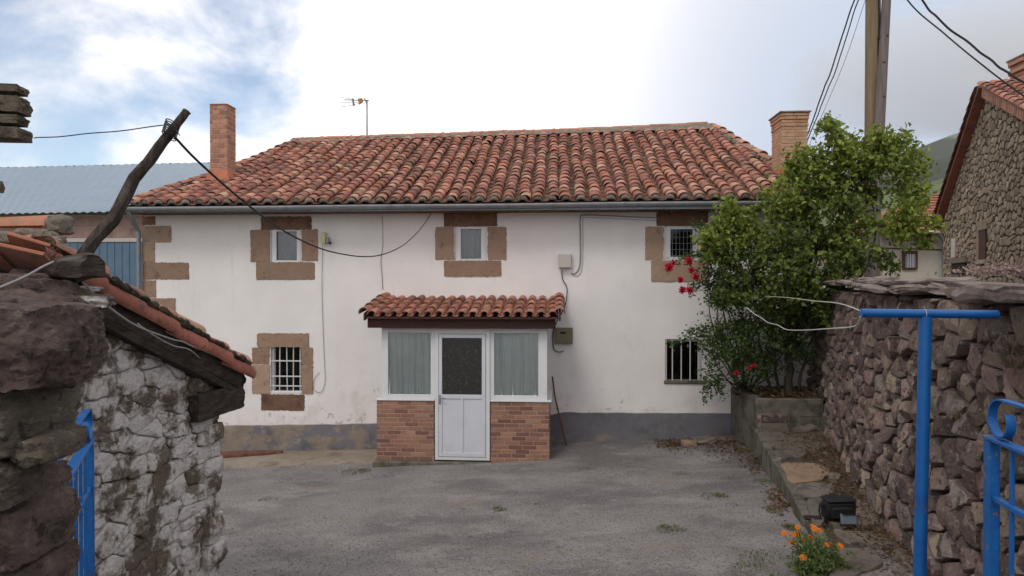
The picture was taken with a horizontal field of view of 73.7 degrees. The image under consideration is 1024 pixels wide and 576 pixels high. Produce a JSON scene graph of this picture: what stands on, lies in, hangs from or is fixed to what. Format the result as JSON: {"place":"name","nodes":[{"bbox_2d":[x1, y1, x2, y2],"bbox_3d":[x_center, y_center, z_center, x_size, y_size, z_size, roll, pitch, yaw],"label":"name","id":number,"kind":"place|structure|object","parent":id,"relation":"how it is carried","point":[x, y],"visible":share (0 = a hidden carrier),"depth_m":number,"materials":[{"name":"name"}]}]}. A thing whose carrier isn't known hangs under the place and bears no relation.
{"place":"outdoors","nodes":[
{"label":"outdoors","id":0,"kind":"place"},
{"bbox_2d":[0,162,209,288],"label":"blue roofed barn","id":1,"kind":"structure","parent":0,"point":[84,197],"depth_m":19.50,"materials":[{"name":"metal"}]},
{"bbox_2d":[65,242,142,288],"bbox_3d":[-10.077,1.188,16.678,2.755,4.612,0.032,0,1,4],"label":"door","id":2,"kind":"structure","parent":1,"relation":"in","point":[121,257],"depth_m":16.62,"materials":[{"name":"blue metal"}]},
{"bbox_2d":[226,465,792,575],"bbox_3d":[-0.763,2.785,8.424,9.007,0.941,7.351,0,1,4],"label":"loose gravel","id":3,"kind":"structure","parent":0,"point":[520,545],"depth_m":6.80,"materials":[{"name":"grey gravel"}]},
{"bbox_2d":[0,0,1023,180],"label":"sky","id":4,"kind":"structure","parent":0,"point":[286,67],"materials":[{"name":"white"}]},
{"bbox_2d":[219,439,912,575],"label":"courtyard","id":5,"kind":"structure","parent":0,"point":[613,465],"depth_m":8.13,"materials":[{"name":"grey concrete"}]},
{"bbox_2d":[0,294,109,575],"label":"boulder pier","id":6,"kind":"structure","parent":5,"relation":"on","point":[53,354],"depth_m":1.88,"materials":[{"name":"brown stone"}]},
{"bbox_2d":[58,409,94,575],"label":"iron gate","id":7,"kind":"structure","parent":5,"relation":"on","point":[82,459],"depth_m":3.12,"materials":[{"name":"blue metal"}]},
{"bbox_2d":[0,214,255,575],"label":"stone shed","id":8,"kind":"structure","parent":5,"relation":"on","point":[158,407],"depth_m":4.48,"materials":[{"name":"stone"}]},
{"bbox_2d":[0,83,32,192],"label":"stone chimney","id":9,"kind":"object","parent":8,"relation":"on","point":[16,108],"visible":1,"depth_m":4.19,"materials":[{"name":"grey stone"}]},
{"bbox_2d":[0,261,53,288],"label":"hanging cable","id":10,"kind":"object","parent":8,"relation":"attached to","point":[26,275],"visible":1,"depth_m":3.30,"materials":[{"name":"white plastic"}]},
{"bbox_2d":[76,108,190,253],"bbox_3d":[-2.108,-0.598,3.822,0.095,0.907,0.598,0,1,39],"label":"crooked stick","id":11,"kind":"object","parent":8,"relation":"on","point":[107,225],"visible":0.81,"depth_m":3.77,"materials":[{"name":"brown wood"}]},
{"bbox_2d":[34,124,168,138],"bbox_3d":[-2.414,-0.917,4.002,0.936,0.043,0.010,0,1,12],"label":"thin wire","id":12,"kind":"object","parent":11,"relation":"attached to","point":[100,132],"visible":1,"depth_m":4.00,"materials":[{"name":"grey metal"}]},
{"bbox_2d":[161,118,179,141],"bbox_3d":[-1.960,-0.909,3.922,0.096,0.126,0.111,0,1,-27],"label":"wire binding","id":13,"kind":"object","parent":11,"relation":"attached to","point":[164,129],"visible":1,"depth_m":3.90,"materials":[{"name":"black metal"}]},
{"bbox_2d":[82,281,213,355],"bbox_3d":[-2.182,0.244,4.300,0.065,0.572,1.803,0,1,-5],"label":"hanging cable","id":14,"kind":"object","parent":8,"relation":"hanging from","point":[109,307],"visible":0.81,"depth_m":3.93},
{"bbox_2d":[137,323,199,358],"bbox_3d":[-2.202,0.363,4.503,0.086,0.324,1.006,0,1,-5],"label":"hanging cable","id":15,"kind":"object","parent":8,"relation":"hanging from","point":[138,324],"visible":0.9,"depth_m":4.30,"materials":[{"name":"grey plastic"}]},
{"bbox_2d":[220,450,282,457],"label":"rusty beam","id":16,"kind":"structure","parent":5,"relation":"on","point":[231,454],"depth_m":12.89,"materials":[{"name":"metal"}]},
{"bbox_2d":[223,449,376,468],"bbox_3d":[-4.920,3.206,12.615,5.135,0.332,1.070,0,1,4],"label":"concrete apron","id":17,"kind":"object","parent":5,"relation":"on","point":[320,457],"visible":0.49,"depth_m":12.47,"materials":[{"name":"beige concrete"}]},
{"bbox_2d":[358,292,565,466],"bbox_3d":[-0.798,1.811,12.146,3.472,3.451,1.601,0,1,4],"label":"glazed porch","id":18,"kind":"object","parent":5,"relation":"on","point":[464,380],"visible":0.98,"depth_m":11.70,"materials":[{"name":"brick"}]},
{"bbox_2d":[382,328,434,398],"bbox_3d":[-1.770,1.301,11.831,0.959,1.225,0.114,0,1,4],"label":"window","id":19,"kind":"structure","parent":18,"relation":"in","point":[408,354],"depth_m":11.83,"materials":[{"name":"white glass"}]},
{"bbox_2d":[439,334,485,456],"bbox_3d":[-0.855,1.840,11.670,0.806,2.103,0.116,0,1,4],"label":"door","id":20,"kind":"structure","parent":18,"relation":"in","point":[462,357],"depth_m":11.69,"materials":[{"name":"white glass"}]},
{"bbox_2d":[490,328,546,399],"bbox_3d":[0.096,1.302,11.708,1.016,1.225,0.112,0,1,4],"label":"window","id":21,"kind":"structure","parent":18,"relation":"in","point":[518,357],"depth_m":11.70,"materials":[{"name":"white glass"}]},
{"bbox_2d":[547,329,547,396],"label":"side window","id":22,"kind":"structure","parent":18,"relation":"in","point":[547,329],"depth_m":12.73,"materials":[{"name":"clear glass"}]},
{"bbox_2d":[232,447,795,575],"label":"yard weeds","id":23,"kind":"object","parent":5,"relation":"on","point":[782,525],"visible":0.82,"depth_m":7.33,"materials":[{"name":"green plant"}]},
{"bbox_2d":[552,376,566,445],"bbox_3d":[0.874,2.272,12.622,0.367,1.253,0.028,1,1,44],"label":"iron rod","id":24,"kind":"object","parent":5,"relation":"on","point":[558,411],"visible":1,"depth_m":12.63,"materials":[{"name":"metal"}]},
{"bbox_2d":[680,439,696,447],"bbox_3d":[3.136,2.770,12.123,0.282,0.141,0.232,0,1,4],"label":"loose stone","id":25,"kind":"object","parent":5,"relation":"on","point":[687,443],"visible":0.94,"depth_m":12.03,"materials":[{"name":"beige stone"}]},
{"bbox_2d":[690,435,717,444],"bbox_3d":[3.473,2.748,12.293,0.461,0.139,0.332,0,1,-14],"label":"loose stone","id":26,"kind":"object","parent":5,"relation":"on","point":[706,440],"visible":0.82,"depth_m":12.19,"materials":[{"name":"grey stone"}]},
{"bbox_2d":[644,436,789,520],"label":"fallen leaves","id":27,"kind":"object","parent":5,"relation":"on","point":[675,443],"visible":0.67,"depth_m":11.19,"materials":[{"name":"brown plant"}]},
{"bbox_2d":[713,434,736,442],"bbox_3d":[3.867,2.711,12.310,0.487,0.157,0.332,0,1,-28],"label":"loose stone","id":28,"kind":"object","parent":5,"relation":"on","point":[725,438],"visible":0.85,"depth_m":12.17,"materials":[{"name":"grey stone"}]},
{"bbox_2d":[730,385,824,447],"bbox_3d":[4.711,2.338,11.913,1.540,1.202,1.301,0,1,4],"label":"concrete planter","id":29,"kind":"object","parent":5,"relation":"on","point":[802,408],"visible":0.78,"depth_m":11.44,"materials":[{"name":"grey concrete"}]},
{"bbox_2d":[664,208,831,405],"bbox_3d":[4.275,0.278,11.689,3.446,3.476,1.813,0,1,4],"label":"climbing rose","id":30,"kind":"object","parent":29,"relation":"in","point":[743,337],"visible":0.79,"depth_m":11.58,"materials":[{"name":"green plant"}]},
{"bbox_2d":[757,413,788,422],"bbox_3d":[4.260,2.124,11.174,0.494,0.143,0.213,0,1,4],"label":"stone block","id":31,"kind":"object","parent":29,"relation":"attached to","point":[772,418],"depth_m":11.08,"materials":[{"name":"grey stone"}]},
{"bbox_2d":[757,421,788,431],"bbox_3d":[4.266,2.265,11.164,0.486,0.159,0.214,0,1,4],"label":"stone block","id":32,"kind":"object","parent":29,"relation":"attached to","point":[772,427],"depth_m":11.07,"materials":[{"name":"grey stone"}]},
{"bbox_2d":[689,110,957,396],"bbox_3d":[5.008,-0.495,11.232,4.168,4.855,1.841,0,1,-9],"label":"leafy bush","id":33,"kind":"object","parent":29,"relation":"in","point":[906,221],"visible":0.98,"depth_m":11.01,"materials":[{"name":"green plant"}]},
{"bbox_2d":[750,425,912,575],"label":"terrace","id":34,"kind":"structure","parent":5,"relation":"on","point":[805,471],"depth_m":7.92,"materials":[{"name":"grey concrete"}]},
{"bbox_2d":[789,423,817,432],"bbox_3d":[4.719,2.297,11.085,0.447,0.157,0.233,0,1,-7],"label":"stone slab","id":35,"kind":"object","parent":34,"relation":"on","point":[807,427],"depth_m":11.04,"materials":[{"name":"grey stone"}]},
{"bbox_2d":[762,522,859,575],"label":"marigold plant","id":36,"kind":"object","parent":34,"relation":"on","point":[815,558],"visible":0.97,"depth_m":5.72,"materials":[{"name":"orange plant"}]},
{"bbox_2d":[803,495,856,519],"bbox_3d":[3.235,2.245,6.942,0.528,0.226,0.197,0,1,-3],"label":"shoulder bag","id":37,"kind":"object","parent":34,"relation":"on","point":[832,507],"visible":0.94,"depth_m":6.89,"materials":[{"name":"black fabric"}]},
{"bbox_2d":[840,514,856,524],"bbox_3d":[3.350,2.298,6.799,0.150,0.111,0.060,0,1,1],"label":"grey box","id":38,"kind":"object","parent":34,"relation":"on","point":[848,519],"visible":1,"depth_m":6.78,"materials":[{"name":"plastic"}]},
{"bbox_2d":[829,446,900,568],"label":"grass tufts","id":39,"kind":"object","parent":34,"relation":"on","point":[862,499],"visible":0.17,"depth_m":6.39,"materials":[{"name":"green plant"}]},
{"bbox_2d":[859,309,999,575],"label":"clothesline post","id":40,"kind":"object","parent":34,"relation":"on","point":[925,316],"visible":1,"depth_m":3.98,"materials":[{"name":"blue metal"}]},
{"bbox_2d":[746,307,860,330],"bbox_3d":[2.737,0.293,6.785,0.150,0.313,5.740,0,1,13],"label":"clothesline wire","id":41,"kind":"object","parent":40,"relation":"attached to","point":[813,329],"visible":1,"depth_m":5.53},
{"bbox_2d":[765,296,860,310],"bbox_3d":[3.030,0.124,7.287,0.105,0.080,6.863,0,1,16],"label":"clothesline wire","id":42,"kind":"object","parent":40,"relation":"attached to","point":[818,301],"visible":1,"depth_m":5.67,"materials":[{"name":"white metal"}]},
{"bbox_2d":[806,276,1023,575],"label":"dry stone wall","id":43,"kind":"structure","parent":5,"relation":"on","point":[862,379],"depth_m":5.74,"materials":[{"name":"stone"}]},
{"bbox_2d":[926,259,1023,277],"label":"stonecrop","id":44,"kind":"object","parent":43,"relation":"on","point":[1003,269],"visible":1,"depth_m":4.39,"materials":[{"name":"plant"}]},
{"bbox_2d":[818,179,943,234],"bbox_3d":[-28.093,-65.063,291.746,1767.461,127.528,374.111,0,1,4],"label":"meadow hill","id":45,"kind":"structure","parent":0,"point":[937,184],"depth_m":333.39,"materials":[{"name":"green plant"}]},
{"bbox_2d":[830,133,958,195],"bbox_3d":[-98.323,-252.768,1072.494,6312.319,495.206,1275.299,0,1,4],"label":"forest hill","id":46,"kind":"structure","parent":0,"point":[941,150],"depth_m":1274.40,"materials":[{"name":"green plant"}]},
{"bbox_2d":[944,286,1023,424],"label":"wall weeds","id":47,"kind":"object","parent":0,"point":[1015,349],"depth_m":4.21,"materials":[{"name":"brown plant"}]},
{"bbox_2d":[982,399,1023,575],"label":"iron gate","id":48,"kind":"structure","parent":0,"point":[993,501],"depth_m":2.58,"materials":[{"name":"blue metal"}]},
{"bbox_3d":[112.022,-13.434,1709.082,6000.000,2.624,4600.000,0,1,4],"label":"ground","id":49,"kind":"structure","parent":0,"visible":0},
{"bbox_2d":[125,103,828,451],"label":"white house","id":50,"kind":"structure","parent":49,"relation":"on","point":[505,208],"depth_m":13.03,"materials":[{"name":"paint"}]},
{"bbox_2d":[271,347,301,393],"bbox_3d":[-4.350,1.569,13.223,0.643,0.924,0.190,0,1,4],"label":"window","id":51,"kind":"structure","parent":50,"relation":"in","point":[286,375],"depth_m":13.28,"materials":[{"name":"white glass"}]},
{"bbox_2d":[272,229,301,262],"bbox_3d":[-4.330,-0.811,13.204,0.600,0.753,0.162,0,1,4],"label":"window","id":52,"kind":"structure","parent":50,"relation":"in","point":[285,248],"depth_m":13.24,"materials":[{"name":"white glass"}]},
{"bbox_2d":[174,136,431,256],"bbox_3d":[-1.733,-0.862,8.410,0.015,1.006,8.974,0,1,3],"label":"sagging cable","id":53,"kind":"object","parent":50,"relation":"attached to","point":[213,175],"visible":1,"depth_m":5.10,"materials":[{"name":"black rubber"}]},
{"bbox_2d":[313,246,324,392],"bbox_3d":[-3.691,0.597,13.056,0.250,2.808,0.010,0,1,4],"label":"wall cable","id":54,"kind":"object","parent":50,"relation":"attached to","point":[323,335],"depth_m":13.05,"materials":[{"name":"grey plastic"}]},
{"bbox_2d":[321,232,331,243],"bbox_3d":[-3.528,-0.943,12.976,0.218,0.238,0.124,0,1,25],"label":"wall lamp","id":55,"kind":"object","parent":50,"relation":"attached to","point":[325,239],"visible":1,"depth_m":12.94,"materials":[{"name":"plastic"}]},
{"bbox_2d":[341,97,368,134],"bbox_3d":[-4.037,-4.296,17.585,0.710,1.196,0.093,0,1,-10],"label":"tv antenna","id":56,"kind":"object","parent":50,"relation":"attached to","point":[360,100],"visible":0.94,"depth_m":17.59,"materials":[{"name":"metal"}]},
{"bbox_2d":[381,219,382,288],"bbox_3d":[-2.473,-0.674,12.972,0.053,1.397,0.024,0,1,-20],"label":"wall cable","id":57,"kind":"object","parent":50,"relation":"attached to","point":[382,250],"depth_m":12.97,"materials":[{"name":"grey plastic"}]},
{"bbox_2d":[455,226,486,260],"bbox_3d":[-0.769,-0.833,12.970,0.607,0.787,0.162,0,1,4],"label":"window","id":58,"kind":"structure","parent":50,"relation":"in","point":[470,242],"depth_m":13.00,"materials":[{"name":"white glass"}]},
{"bbox_2d":[552,270,567,351],"bbox_3d":[0.896,0.435,12.741,0.284,1.539,0.036,0,1,9],"label":"wall cable","id":59,"kind":"object","parent":50,"relation":"attached to","point":[561,313],"depth_m":12.73,"materials":[{"name":"black rubber"}]},
{"bbox_2d":[555,328,572,343],"bbox_3d":[0.967,0.891,12.732,0.334,0.301,0.082,0,1,4],"label":"meter box","id":60,"kind":"object","parent":50,"relation":"attached to","point":[563,335],"visible":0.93,"depth_m":12.70,"materials":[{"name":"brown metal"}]},
{"bbox_2d":[556,329,570,341],"bbox_3d":[0.964,0.886,12.699,0.273,0.251,0.008,0,1,4],"label":"door","id":61,"kind":"structure","parent":60,"relation":"in","point":[566,337],"depth_m":12.70,"materials":[{"name":"brown metal"}]},
{"bbox_2d":[559,254,571,267],"bbox_3d":[0.988,-0.501,12.699,0.238,0.262,0.118,0,1,4],"label":"junction box","id":62,"kind":"object","parent":50,"relation":"attached to","point":[565,260],"visible":1,"depth_m":12.64,"materials":[{"name":"white plastic"}]},
{"bbox_2d":[571,217,655,275],"bbox_3d":[1.909,-0.774,12.686,1.631,1.110,0.014,0,1,4],"label":"wall cable","id":63,"kind":"object","parent":50,"relation":"attached to","point":[605,218],"depth_m":12.70,"materials":[{"name":"white plastic"}]},
{"bbox_2d":[572,214,656,274],"bbox_3d":[1.916,-0.810,12.683,1.616,1.118,0.021,0,1,4],"label":"wall cable","id":64,"kind":"object","parent":50,"relation":"attached to","point":[601,215],"depth_m":12.71,"materials":[{"name":"white plastic"}]},
{"bbox_2d":[664,226,698,260],"bbox_3d":[3.142,-0.833,12.668,0.633,0.736,0.072,0,1,4],"label":"window","id":65,"kind":"structure","parent":50,"relation":"in","point":[677,240],"depth_m":12.66,"materials":[{"name":"white glass"}]},
{"bbox_2d":[664,339,701,383],"bbox_3d":[3.177,1.358,12.703,0.715,0.828,0.200,0,1,4],"label":"window","id":66,"kind":"structure","parent":50,"relation":"in","point":[681,363],"depth_m":12.76,"materials":[{"name":"white glass"}]},
{"bbox_2d":[863,0,880,276],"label":"utility pole","id":67,"kind":"object","parent":49,"relation":"on","point":[872,20],"visible":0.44,"depth_m":13.36,"materials":[{"name":"brown wood"}]},
{"bbox_2d":[807,0,854,133],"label":"overhead wire","id":68,"kind":"object","parent":67,"relation":"attached to","point":[832,65],"visible":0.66,"depth_m":15.15,"materials":[{"name":"black rubber"}]},
{"bbox_2d":[807,0,858,140],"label":"overhead wire","id":69,"kind":"object","parent":67,"relation":"attached to","point":[836,67],"visible":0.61,"depth_m":15.19,"materials":[{"name":"black rubber"}]},
{"bbox_2d":[810,1,864,142],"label":"overhead wire","id":70,"kind":"object","parent":67,"relation":"attached to","point":[843,63],"visible":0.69,"depth_m":15.17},
{"bbox_2d":[907,0,1023,96],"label":"overhead wire","id":71,"kind":"object","parent":67,"relation":"attached to","point":[970,55],"visible":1,"depth_m":12.19,"materials":[{"name":"black rubber"}]},
{"bbox_2d":[921,0,1023,83],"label":"overhead wire","id":72,"kind":"object","parent":67,"relation":"attached to","point":[974,47],"visible":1,"depth_m":12.20,"materials":[{"name":"black rubber"}]},
{"bbox_2d":[864,0,890,276],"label":"utility pole","id":73,"kind":"object","parent":49,"relation":"on","point":[881,95],"visible":0.48,"depth_m":13.20,"materials":[{"name":"wood"}]},
{"bbox_2d":[815,193,944,289],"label":"cream house","id":74,"kind":"structure","parent":49,"relation":"on","point":[918,265],"depth_m":27.00,"materials":[{"name":"beige paint"}]},
{"bbox_2d":[902,251,917,268],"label":"window","id":75,"kind":"structure","parent":74,"relation":"in","point":[910,261],"depth_m":26.91,"materials":[{"name":"brown wood"}]},
{"bbox_2d":[928,53,1023,283],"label":"stone gable house","id":76,"kind":"structure","parent":49,"relation":"on","point":[980,200],"depth_m":16.14,"materials":[{"name":"brown stone"}]},
{"bbox_2d":[975,220,987,263],"bbox_3d":[11.327,-1.092,16.460,0.100,1.014,0.776,0,1,20],"label":"window","id":77,"kind":"structure","parent":76,"relation":"in","point":[981,233],"depth_m":16.43,"materials":[{"name":"brown wood"}]}
]}

